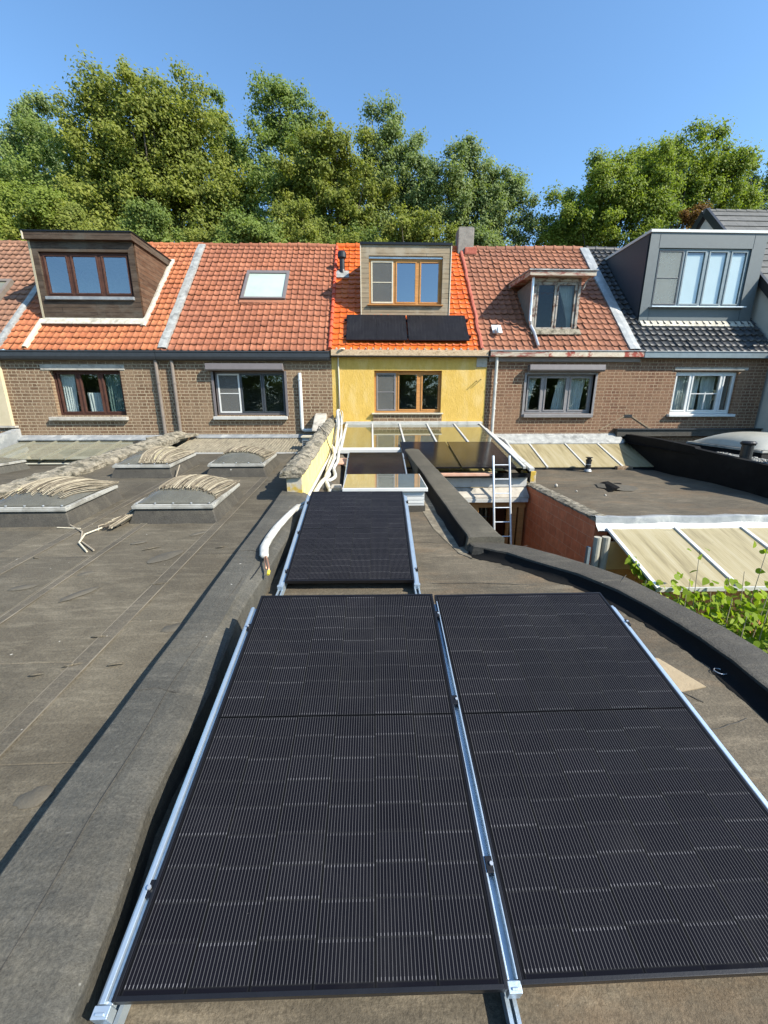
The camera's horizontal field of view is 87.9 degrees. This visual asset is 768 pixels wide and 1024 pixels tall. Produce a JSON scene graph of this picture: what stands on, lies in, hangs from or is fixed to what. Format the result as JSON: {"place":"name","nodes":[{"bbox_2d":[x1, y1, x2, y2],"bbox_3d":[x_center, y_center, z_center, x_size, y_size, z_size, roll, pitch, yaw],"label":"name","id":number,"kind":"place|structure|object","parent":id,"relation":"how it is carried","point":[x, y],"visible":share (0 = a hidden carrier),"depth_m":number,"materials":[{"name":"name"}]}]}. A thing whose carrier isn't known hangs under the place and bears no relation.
{"place":"outdoors","nodes":[
{"label":"outdoors","id":0,"kind":"place"},
{"bbox_2d":[0,240,126,432],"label":"rendered house","id":1,"kind":"structure","parent":0,"point":[18,291],"depth_m":12.08,"materials":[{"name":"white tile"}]},
{"bbox_2d":[0,279,13,300],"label":"roof window","id":2,"kind":"structure","parent":1,"relation":"in","point":[5,284],"depth_m":12.12,"materials":[{"name":"white glass"}]},
{"bbox_2d":[0,229,237,434],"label":"brick house","id":3,"kind":"structure","parent":0,"point":[129,284],"depth_m":11.32,"materials":[{"name":"orange ceramic"}]},
{"bbox_2d":[49,371,128,420],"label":"window","id":4,"kind":"structure","parent":3,"relation":"in","point":[78,392],"depth_m":11.48,"materials":[{"name":"brown wood"}]},
{"bbox_2d":[154,242,339,441],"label":"brick house","id":5,"kind":"structure","parent":0,"point":[272,374],"depth_m":11.60,"materials":[{"name":"red tile"}]},
{"bbox_2d":[205,363,288,419],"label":"window","id":6,"kind":"structure","parent":5,"relation":"in","point":[238,393],"depth_m":11.50,"materials":[{"name":"white plastic"}]},
{"bbox_2d":[239,270,289,302],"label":"roof window","id":7,"kind":"structure","parent":5,"relation":"in","point":[260,286],"depth_m":12.38,"materials":[{"name":"white glass"}]},
{"bbox_2d":[0,0,767,349],"label":"sky","id":8,"kind":"structure","parent":0,"point":[543,84],"materials":[{"name":"blue"}]},
{"bbox_2d":[453,227,649,441],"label":"brick house","id":9,"kind":"structure","parent":0,"point":[528,311],"depth_m":11.80,"materials":[{"name":"red tile"}]},
{"bbox_2d":[521,364,605,417],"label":"window","id":10,"kind":"structure","parent":9,"relation":"in","point":[549,391],"depth_m":11.82,"materials":[{"name":"grey glass"}]},
{"bbox_2d":[615,466,632,469],"bbox_3d":[6.329,-1.163,10.521,0.410,0.100,0.120,0,15,-2],"label":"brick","id":11,"kind":"object","parent":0,"point":[623,467],"visible":0.84,"depth_m":10.46,"materials":[{"name":"brown brick"}]},
{"label":"ground","id":12,"kind":"structure","parent":0,"visible":0},
{"bbox_2d":[0,84,66,190],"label":"poplar tree","id":13,"kind":"object","parent":12,"relation":"on","point":[42,106],"visible":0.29,"depth_m":24.42,"materials":[{"name":"green plant"}]},
{"bbox_2d":[0,178,90,239],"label":"lime tree","id":14,"kind":"object","parent":12,"relation":"on","point":[42,195],"visible":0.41,"depth_m":16.63,"materials":[{"name":"green plant"}]},
{"bbox_2d":[0,106,119,229],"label":"oak tree","id":15,"kind":"object","parent":12,"relation":"on","point":[23,169],"visible":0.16,"depth_m":20.79,"materials":[{"name":"green plant"}]},
{"bbox_2d":[0,190,130,240],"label":"shrub","id":16,"kind":"object","parent":12,"relation":"on","point":[72,216],"visible":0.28,"depth_m":16.56,"materials":[{"name":"green plant"}]},
{"bbox_2d":[0,429,159,484],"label":"extension","id":17,"kind":"object","parent":12,"relation":"on","point":[40,453],"visible":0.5,"depth_m":10.82,"materials":[{"name":"fabric"}]},
{"bbox_2d":[0,457,30,473],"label":"roof dome","id":18,"kind":"structure","parent":17,"relation":"on","point":[7,465],"depth_m":9.23,"materials":[{"name":"plastic"}]},
{"bbox_2d":[133,433,198,443],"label":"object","id":19,"kind":"structure","parent":17,"relation":"on","point":[187,435],"depth_m":10.96,"materials":[{"name":"brick"}]},
{"bbox_2d":[94,196,186,242],"bbox_3d":[-10.997,-7.474,19.068,4.685,12.776,2.912,0,15,-2],"label":"shrub","id":20,"kind":"object","parent":12,"relation":"on","point":[156,220],"visible":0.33,"depth_m":17.31,"materials":[{"name":"green plant"}]},
{"bbox_2d":[45,44,252,242],"bbox_3d":[-12.132,-12.222,22.073,10.944,20.386,5.974,0,15,-2],"label":"oak tree","id":21,"kind":"object","parent":12,"relation":"on","point":[152,150],"visible":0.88,"depth_m":19.47,"materials":[{"name":"green plant"}]},
{"bbox_2d":[0,434,312,1023],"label":"extension","id":22,"kind":"object","parent":12,"relation":"on","point":[118,645],"visible":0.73,"depth_m":2.25,"materials":[{"name":"fabric"}]},
{"bbox_2d":[0,483,123,527],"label":"roof dome","id":23,"kind":"structure","parent":22,"relation":"on","point":[37,509],"depth_m":4.85,"materials":[{"name":"plastic"}]},
{"bbox_2d":[0,476,118,499],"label":"reed screen","id":24,"kind":"object","parent":23,"relation":"on","point":[67,483],"visible":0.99,"depth_m":5.12,"materials":[{"name":"beige wicker"}]},
{"bbox_2d":[70,524,94,550],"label":"bent reed","id":25,"kind":"object","parent":22,"relation":"on","point":[81,531],"visible":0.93,"depth_m":4.48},
{"bbox_2d":[78,527,101,551],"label":"bent reed","id":26,"kind":"object","parent":22,"relation":"on","point":[81,545],"visible":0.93,"depth_m":4.43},
{"bbox_2d":[0,431,187,496],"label":"party kerb","id":27,"kind":"structure","parent":22,"relation":"on","point":[87,465],"depth_m":7.74,"materials":[{"name":"grey stone"}]},
{"bbox_2d":[102,509,134,528],"bbox_3d":[-3.172,0.032,4.991,0.194,0.173,0.770,3,15,10],"label":"reed bundle","id":28,"kind":"object","parent":22,"relation":"on","point":[120,520],"visible":0.64,"depth_m":4.81,"materials":[{"name":"beige wicker"}]},
{"bbox_2d":[111,448,199,478],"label":"roof dome","id":29,"kind":"structure","parent":22,"relation":"on","point":[130,467],"depth_m":6.99,"materials":[{"name":"plastic"}]},
{"bbox_2d":[138,446,195,463],"bbox_3d":[-4.039,-1.105,7.482,0.577,0.248,1.080,0,15,-2],"label":"reed screen","id":30,"kind":"object","parent":29,"relation":"on","point":[159,453],"visible":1,"depth_m":7.20,"materials":[{"name":"beige wicker"}]},
{"bbox_2d":[129,483,243,523],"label":"roof dome","id":31,"kind":"structure","parent":22,"relation":"on","point":[172,505],"depth_m":4.94,"materials":[{"name":"plastic"}]},
{"bbox_2d":[156,474,239,498],"bbox_3d":[-2.507,-0.386,5.458,0.791,0.234,0.854,0,15,-2],"label":"reed screen","id":32,"kind":"object","parent":31,"relation":"on","point":[210,482],"visible":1,"depth_m":5.25,"materials":[{"name":"beige wicker"}]},
{"bbox_2d":[207,450,279,476],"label":"roof dome","id":33,"kind":"structure","parent":22,"relation":"on","point":[239,464],"depth_m":7.09,"materials":[{"name":"plastic"}]},
{"bbox_2d":[222,446,276,459],"bbox_3d":[-2.540,-1.151,7.612,0.816,0.224,0.786,0,15,-2],"label":"reed screen","id":34,"kind":"object","parent":33,"relation":"on","point":[253,449],"visible":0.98,"depth_m":7.40,"materials":[{"name":"beige wicker"}]},
{"bbox_2d":[252,501,304,577],"bbox_3d":[-1.060,0.193,4.199,0.270,0.254,1.919,1,15,3],"label":"conduit","id":35,"kind":"object","parent":22,"relation":"on","point":[270,536],"visible":0.88,"depth_m":4.03,"materials":[{"name":"white paint"}]},
{"bbox_2d":[301,435,311,446],"bbox_3d":[-1.951,-1.779,10.413,0.360,0.424,0.350,0,15,-2],"label":"vent box","id":36,"kind":"object","parent":22,"relation":"on","point":[305,438],"visible":0.35,"depth_m":10.26,"materials":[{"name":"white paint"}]},
{"bbox_2d":[159,223,243,242],"bbox_3d":[-8.592,-7.447,19.860,5.380,12.311,2.830,0,15,-2],"label":"shrub","id":37,"kind":"object","parent":12,"relation":"on","point":[198,236],"visible":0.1,"depth_m":18.03,"materials":[{"name":"green plant"}]},
{"bbox_2d":[207,83,249,187],"bbox_3d":[-8.997,-13.380,24.974,2.633,21.120,3.170,-12,19,-38],"label":"poplar tree","id":38,"kind":"object","parent":12,"relation":"on","point":[217,95],"visible":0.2,"depth_m":22.38,"materials":[{"name":"green plant"}]},
{"bbox_2d":[208,203,306,243],"bbox_3d":[-5.662,-7.070,18.617,4.939,12.223,2.642,0,15,-2],"label":"shrub","id":39,"kind":"object","parent":12,"relation":"on","point":[240,227],"visible":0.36,"depth_m":16.72,"materials":[{"name":"green plant"}]},
{"bbox_2d":[198,63,340,242],"bbox_3d":[-6.018,-12.743,22.768,8.825,21.041,4.792,0,15,-2],"label":"oak tree","id":40,"kind":"object","parent":12,"relation":"on","point":[270,136],"visible":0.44,"depth_m":20.66,"materials":[{"name":"green plant"}]},
{"bbox_2d":[279,413,337,493],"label":"party wall","id":41,"kind":"structure","parent":12,"relation":"on","point":[300,471],"depth_m":6.88,"materials":[{"name":"paint"}]},
{"bbox_2d":[266,195,362,243],"bbox_3d":[-3.248,-7.666,19.241,4.711,13.052,2.801,0,15,-2],"label":"shrub","id":42,"kind":"object","parent":12,"relation":"on","point":[309,231],"visible":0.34,"depth_m":17.49,"materials":[{"name":"green plant"}]},
{"bbox_2d":[270,106,402,242],"bbox_3d":[-2.489,-10.669,21.171,6.808,17.861,3.791,0,15,-2],"label":"lime tree","id":43,"kind":"object","parent":12,"relation":"on","point":[337,176],"visible":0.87,"depth_m":19.17,"materials":[{"name":"green plant"}]},
{"bbox_2d":[324,221,400,243],"bbox_3d":[-1.336,-7.498,20.040,5.096,12.317,2.725,0,15,-2],"label":"shrub","id":44,"kind":"object","parent":12,"relation":"on","point":[370,237],"visible":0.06,"depth_m":18.24,"materials":[{"name":"green plant"}]},
{"bbox_2d":[336,88,438,240],"bbox_3d":[0.397,-11.613,22.527,6.042,18.983,4.140,-7,16,-24],"label":"poplar tree","id":45,"kind":"object","parent":12,"relation":"on","point":[387,148],"visible":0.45,"depth_m":20.02,"materials":[{"name":"green plant"}]},
{"bbox_2d":[327,242,489,441],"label":"yellow house","id":46,"kind":"structure","parent":12,"relation":"on","point":[407,380],"depth_m":11.63,"materials":[{"name":"paint"}]},
{"bbox_2d":[337,348,344,408],"bbox_3d":[-1.225,-3.734,11.249,0.271,1.672,0.147,11,18,34],"label":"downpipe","id":47,"kind":"object","parent":46,"relation":"hanging from","point":[339,376],"visible":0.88,"depth_m":11.32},
{"bbox_2d":[336,250,348,277],"bbox_3d":[-1.356,-7.965,12.870,0.440,0.835,0.443,0,15,-2],"label":"flue terminal","id":48,"kind":"object","parent":46,"relation":"on","point":[341,273],"visible":0.99,"depth_m":12.83,"materials":[{"name":"black plastic"}]},
{"bbox_2d":[372,371,442,413],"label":"window","id":49,"kind":"structure","parent":46,"relation":"in","point":[395,392],"depth_m":11.72,"materials":[{"name":"orange wood"}]},
{"bbox_2d":[371,201,461,245],"bbox_3d":[1.552,-7.366,18.855,4.283,12.680,2.563,0,15,-2],"label":"shrub","id":50,"kind":"object","parent":12,"relation":"on","point":[422,229],"visible":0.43,"depth_m":17.11,"materials":[{"name":"green plant"}]},
{"bbox_2d":[339,421,529,545],"bbox_3d":[0.906,-0.392,10.269,4.240,3.642,3.974,0,15,-2],"label":"conservatory","id":51,"kind":"object","parent":12,"relation":"on","point":[473,487],"visible":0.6,"depth_m":9.46,"materials":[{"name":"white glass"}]},
{"bbox_2d":[400,442,459,468],"bbox_3d":[0.970,-1.303,8.945,1.120,0.034,1.860,0,26,-1],"label":"solar panel","id":52,"kind":"object","parent":51,"relation":"on","point":[438,455],"visible":0.75,"depth_m":8.93,"materials":[{"name":"black glass"}]},
{"bbox_2d":[447,442,516,468],"bbox_3d":[2.130,-1.308,8.971,1.120,0.034,1.860,0,26,-1],"label":"solar panel","id":53,"kind":"object","parent":51,"relation":"on","point":[473,455],"visible":1,"depth_m":8.82,"materials":[{"name":"black glass"}]},
{"bbox_2d":[124,449,767,1023],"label":"extension","id":54,"kind":"object","parent":12,"relation":"on","point":[460,547],"visible":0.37,"depth_m":2.37,"materials":[{"name":"fabric"}]},
{"bbox_2d":[90,607,255,1023],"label":"mounting rail","id":55,"kind":"object","parent":54,"relation":"attached to","point":[106,1010],"visible":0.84,"depth_m":1.38,"materials":[{"name":"silver metal"}]},
{"bbox_2d":[111,594,507,1004],"bbox_3d":[-0.226,0.980,1.900,1.134,0.033,1.722,0,29,-1],"label":"solar panel","id":56,"kind":"object","parent":55,"relation":"attached to","point":[325,841],"visible":1,"depth_m":1.48,"materials":[{"name":"black glass"}]},
{"bbox_2d":[276,495,309,594],"bbox_3d":[-0.916,0.484,4.041,0.076,0.441,2.197,0,30,-1],"label":"mounting rail","id":57,"kind":"object","parent":54,"relation":"on","point":[281,587],"visible":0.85,"depth_m":3.85,"materials":[{"name":"silver metal"}]},
{"bbox_2d":[285,491,412,583],"bbox_3d":[-0.321,0.185,4.258,1.134,0.032,1.722,0,30,-1],"label":"solar panel","id":58,"kind":"object","parent":57,"relation":"attached to","point":[352,536],"visible":1,"depth_m":4.04,"materials":[{"name":"black glass"}]},
{"bbox_2d":[308,417,336,495],"bbox_3d":[-1.228,-1.530,8.695,0.094,1.195,6.163,0,15,-2],"label":"conduit","id":59,"kind":"object","parent":54,"relation":"on","point":[318,475],"visible":0.76,"depth_m":7.87,"materials":[{"name":"grey plastic"}]},
{"bbox_2d":[316,481,332,488],"bbox_3d":[-1.011,-0.475,6.835,0.375,0.061,0.508,0,15,-2],"label":"felt scrap","id":60,"kind":"object","parent":54,"relation":"on","point":[323,486],"visible":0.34,"depth_m":6.70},
{"bbox_2d":[313,409,339,491],"bbox_3d":[-1.135,-1.530,8.617,0.207,1.298,6.308,-1,15,-2],"label":"conduit","id":61,"kind":"object","parent":54,"relation":"on","point":[320,483],"visible":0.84,"depth_m":8.54,"materials":[{"name":"grey plastic"}]},
{"bbox_2d":[324,446,335,490],"bbox_3d":[-1.030,-0.829,7.565,0.171,0.478,3.916,-1,15,-5],"label":"conduit","id":62,"kind":"object","parent":54,"relation":"on","point":[327,484],"visible":0.76,"depth_m":7.59,"materials":[{"name":"grey plastic"}]},
{"bbox_2d":[327,411,341,481],"bbox_3d":[-1.070,-1.708,9.217,0.167,1.128,5.087,-1,15,-3],"label":"conduit","id":63,"kind":"object","parent":54,"relation":"on","point":[333,478],"visible":0.84,"depth_m":8.43,"materials":[{"name":"grey plastic"}]},
{"bbox_2d":[330,484,341,490],"bbox_3d":[-0.780,-0.377,6.477,0.160,0.104,0.250,0,15,-2],"label":"stone block","id":64,"kind":"object","parent":54,"relation":"on","point":[335,487],"depth_m":6.36,"materials":[{"name":"stone"}]},
{"bbox_2d":[335,410,342,459],"bbox_3d":[-1.113,-2.029,10.049,0.082,1.006,3.327,-1,15,-3],"label":"conduit","id":65,"kind":"object","parent":54,"relation":"attached to","point":[341,430],"visible":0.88,"depth_m":10.44,"materials":[{"name":"grey plastic"}]},
{"bbox_2d":[338,458,346,464],"bbox_3d":[-0.889,-1.087,8.562,0.260,0.075,0.550,0,15,-2],"label":"terracotta slab","id":66,"kind":"object","parent":54,"relation":"on","point":[342,461],"depth_m":8.47,"materials":[{"name":"orange ceramic"}]},
{"bbox_2d":[343,453,348,483],"bbox_3d":[-0.744,-0.841,7.881,0.036,0.058,1.740,0,29,-1],"label":"mounting rail","id":67,"kind":"object","parent":54,"relation":"attached to","point":[346,467],"visible":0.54,"depth_m":7.93,"materials":[{"name":"silver metal"}]},
{"bbox_2d":[347,452,405,473],"bbox_3d":[-0.158,-0.872,7.929,1.134,0.034,1.720,0,29,-1],"label":"solar panel","id":68,"kind":"object","parent":67,"relation":"attached to","point":[375,462],"visible":0.49,"depth_m":8.11,"materials":[{"name":"black glass"}]},
{"bbox_2d":[342,474,427,511],"bbox_3d":[0.000,-0.287,5.926,1.165,0.401,0.990,0,15,-2],"label":"skylight","id":69,"kind":"object","parent":54,"relation":"on","point":[413,488],"visible":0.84,"depth_m":5.55,"materials":[{"name":"clear glass"}]},
{"bbox_2d":[402,453,406,473],"bbox_3d":[0.430,-0.850,7.917,0.036,0.058,1.740,0,29,-1],"label":"mounting rail","id":70,"kind":"object","parent":54,"relation":"attached to","point":[404,463],"visible":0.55,"depth_m":8.16,"materials":[{"name":"silver metal"}]},
{"bbox_2d":[403,495,420,593],"bbox_3d":[0.270,0.477,4.068,0.076,0.438,2.177,0,30,-1],"label":"mounting rail","id":71,"kind":"object","parent":54,"relation":"attached to","point":[416,585],"visible":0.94,"depth_m":3.91,"materials":[{"name":"silver metal"}]},
{"bbox_2d":[434,601,522,1023],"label":"mounting rail","id":72,"kind":"object","parent":54,"relation":"attached to","point":[512,994],"visible":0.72,"depth_m":1.39,"materials":[{"name":"silver metal"}]},
{"bbox_2d":[434,592,767,987],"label":"solar panel","id":73,"kind":"object","parent":72,"relation":"attached to","point":[625,811],"visible":0.9,"depth_m":1.59,"materials":[{"name":"black glass"}]},
{"bbox_2d":[611,606,767,808],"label":"mounting rail","id":74,"kind":"object","parent":54,"relation":"attached to","point":[626,622],"visible":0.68,"depth_m":1.93,"materials":[{"name":"silver metal"}]},
{"bbox_2d":[433,221,514,246],"bbox_3d":[3.676,-7.278,19.495,4.401,12.175,2.665,-6,16,-20],"label":"shrub","id":75,"kind":"object","parent":12,"relation":"on","point":[481,238],"visible":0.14,"depth_m":17.96,"materials":[{"name":"green plant"}]},
{"bbox_2d":[400,130,548,245],"bbox_3d":[4.342,-9.911,20.972,7.253,16.507,3.532,3,15,9],"label":"poplar tree","id":76,"kind":"object","parent":12,"relation":"on","point":[495,204],"visible":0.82,"depth_m":19.07,"materials":[{"name":"green plant"}]},
{"bbox_2d":[521,470,606,564],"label":"block wall","id":77,"kind":"structure","parent":12,"relation":"on","point":[556,523],"depth_m":7.24,"materials":[{"name":"red brick"}]},
{"bbox_2d":[484,428,534,482],"bbox_3d":[3.244,-1.533,10.047,0.579,0.960,3.810,0,15,-2],"label":"side gutter","id":78,"kind":"object","parent":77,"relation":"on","point":[519,468],"visible":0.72,"depth_m":9.30,"materials":[{"name":"white paint"}]},
{"bbox_2d":[533,185,599,246],"bbox_3d":[9.998,-9.605,22.584,4.192,15.074,2.444,0,15,-2],"label":"oak tree","id":79,"kind":"object","parent":12,"relation":"on","point":[554,216],"visible":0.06,"depth_m":20.68,"materials":[{"name":"green plant"}]},
{"bbox_2d":[532,134,694,247],"bbox_3d":[10.730,-9.153,19.965,7.017,15.555,3.666,0,15,-2],"label":"oak tree","id":80,"kind":"object","parent":12,"relation":"on","point":[638,196],"visible":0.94,"depth_m":18.06,"materials":[{"name":"green plant"}]},
{"bbox_2d":[494,433,767,541],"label":"extension","id":81,"kind":"object","parent":12,"relation":"on","point":[554,459],"visible":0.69,"depth_m":8.95,"materials":[{"name":"fabric"}]},
{"bbox_2d":[584,457,592,471],"bbox_3d":[5.280,-1.231,10.293,0.200,0.370,0.200,0,15,-2],"label":"vent pipe","id":82,"kind":"object","parent":81,"relation":"on","point":[588,464],"visible":1,"depth_m":10.25,"materials":[{"name":"black plastic"}]},
{"bbox_2d":[596,481,637,491],"bbox_3d":[4.762,-0.541,8.229,0.827,0.105,0.870,0,15,-2],"label":"felt lump","id":83,"kind":"object","parent":81,"relation":"on","point":[607,486],"visible":1,"depth_m":8.11,"materials":[{"name":"black rubber"}]},
{"bbox_2d":[557,229,767,440],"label":"brick house","id":84,"kind":"structure","parent":12,"relation":"on","point":[684,280],"depth_m":11.84,"materials":[{"name":"black tile"}]},
{"bbox_2d":[666,372,735,416],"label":"window","id":85,"kind":"structure","parent":84,"relation":"in","point":[695,394],"depth_m":12.01,"materials":[{"name":"white plastic"}]},
{"bbox_2d":[584,514,767,632],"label":"lean to","id":86,"kind":"object","parent":12,"relation":"on","point":[657,546],"visible":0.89,"depth_m":5.64,"materials":[{"name":"white plastic"}]},
{"bbox_2d":[625,541,767,653],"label":"climbing plant","id":87,"kind":"object","parent":86,"relation":"attached to","point":[758,637],"visible":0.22,"depth_m":4.38,"materials":[{"name":"green plant"}]},
{"bbox_2d":[613,113,767,228],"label":"lime tree","id":88,"kind":"object","parent":12,"relation":"on","point":[715,176],"visible":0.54,"depth_m":21.39,"materials":[{"name":"green plant"}]},
{"bbox_2d":[613,428,767,497],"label":"extension","id":89,"kind":"object","parent":12,"relation":"on","point":[694,462],"visible":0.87,"depth_m":9.33,"materials":[{"name":"black rubber"}]},
{"bbox_2d":[686,432,767,459],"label":"roof dome","id":90,"kind":"structure","parent":89,"relation":"on","point":[728,442],"depth_m":9.21,"materials":[{"name":"white plastic"}]},
{"bbox_2d":[739,441,757,459],"bbox_3d":[7.349,-1.226,8.073,0.270,0.410,0.266,-13,20,-40],"label":"vent pipe","id":91,"kind":"object","parent":89,"relation":"on","point":[747,450],"visible":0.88,"depth_m":8.00,"materials":[{"name":"black plastic"}]},
{"bbox_2d":[677,199,713,228],"bbox_3d":[12.906,-7.078,18.255,2.188,12.430,1.502,0,15,-2],"label":"shrub","id":92,"kind":"object","parent":12,"relation":"on","point":[686,217],"visible":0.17,"depth_m":16.80,"materials":[{"name":"brown plant"}]},
{"bbox_2d":[635,208,767,431],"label":"rendered house","id":93,"kind":"structure","parent":12,"relation":"on","point":[727,219],"depth_m":13.24,"materials":[{"name":"grey tile"}]},
{"bbox_2d":[717,149,767,209],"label":"poplar tree","id":94,"kind":"object","parent":12,"relation":"on","point":[762,187],"visible":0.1,"depth_m":26.99,"materials":[{"name":"green plant"}]},
{"label":"path","id":95,"kind":"structure","parent":0,"visible":0},
{"bbox_2d":[492,456,511,544],"bbox_3d":[2.393,0.477,8.052,0.393,3.105,1.109,0,15,0],"label":"ladder","id":96,"kind":"object","parent":95,"relation":"on","point":[509,493],"visible":0.51,"depth_m":8.09,"materials":[{"name":"metal"}]},
{"bbox_3d":[0.672,-5.322,11.552,3.630,0.599,0.599,0,15,-2],"label":"rail","id":97,"kind":"object","parent":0,"visible":0},
{"bbox_2d":[346,315,406,340],"bbox_3d":[-0.214,-5.310,11.466,1.722,1.134,0.032,0,-30,-2],"label":"solar panel","id":98,"kind":"object","parent":97,"relation":"attached to","point":[376,328],"visible":1,"depth_m":11.43,"materials":[{"name":"black glass"}]},
{"bbox_2d":[407,315,469,340],"bbox_3d":[1.544,-5.324,11.519,1.722,1.134,0.032,0,-30,-2],"label":"solar panel","id":99,"kind":"object","parent":97,"relation":"attached to","point":[437,327],"visible":1,"depth_m":11.49,"materials":[{"name":"black glass"}]}
]}

